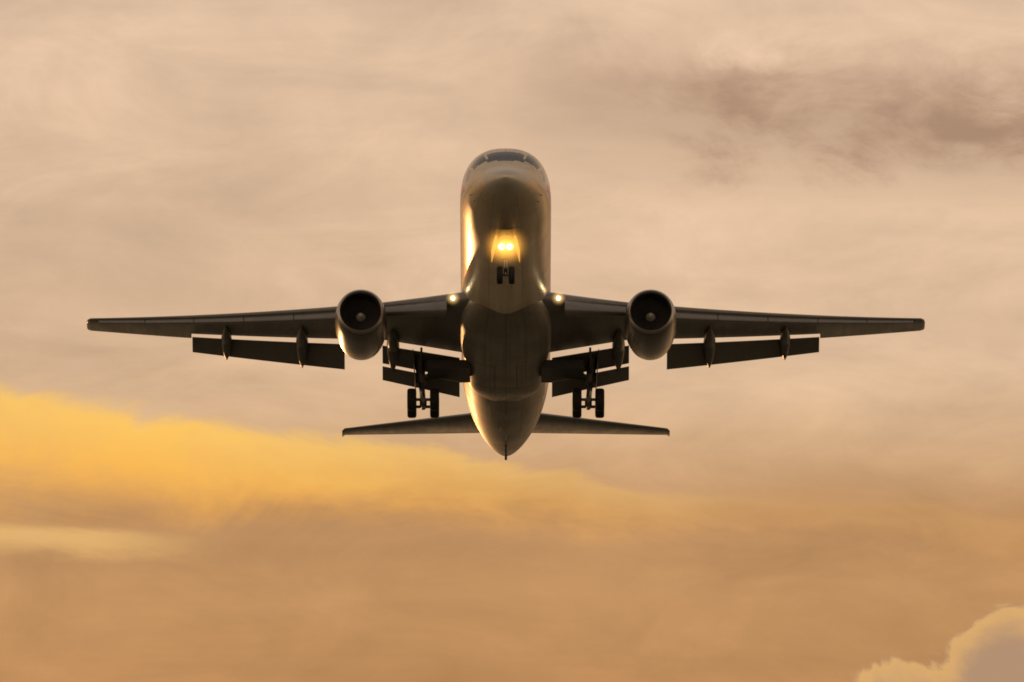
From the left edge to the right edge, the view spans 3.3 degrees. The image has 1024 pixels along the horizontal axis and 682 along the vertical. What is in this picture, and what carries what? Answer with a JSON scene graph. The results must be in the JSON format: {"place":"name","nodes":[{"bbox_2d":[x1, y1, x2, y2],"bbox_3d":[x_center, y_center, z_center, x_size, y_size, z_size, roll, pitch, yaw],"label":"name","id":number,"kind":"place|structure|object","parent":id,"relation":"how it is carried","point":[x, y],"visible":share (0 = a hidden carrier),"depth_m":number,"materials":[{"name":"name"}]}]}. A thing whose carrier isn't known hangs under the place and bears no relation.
{"place":"outdoors","nodes":[
{"label":"outdoors","id":0,"kind":"place"},
{"bbox_2d":[87,148,924,459],"bbox_3d":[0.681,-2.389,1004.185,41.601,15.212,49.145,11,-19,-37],"label":"aircraft","id":1,"kind":"object","parent":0,"point":[505,322],"visible":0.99,"depth_m":998.16,"materials":[{"name":"metal"}]},
{"bbox_2d":[497,241,506,250],"bbox_3d":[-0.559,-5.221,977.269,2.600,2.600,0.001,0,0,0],"label":"landing light","id":2,"kind":"object","parent":1,"relation":"attached to","point":[500,245],"visible":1,"depth_m":977.27,"materials":[{"name":"yellow glass"}]},
{"bbox_2d":[504,241,514,250],"bbox_3d":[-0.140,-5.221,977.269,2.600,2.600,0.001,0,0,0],"label":"landing light","id":3,"kind":"object","parent":1,"relation":"attached to","point":[510,245],"visible":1,"depth_m":977.27,"materials":[{"name":"yellow glass"}]},
{"bbox_2d":[0,0,1023,681],"label":"sky","id":4,"kind":"structure","parent":0,"point":[851,509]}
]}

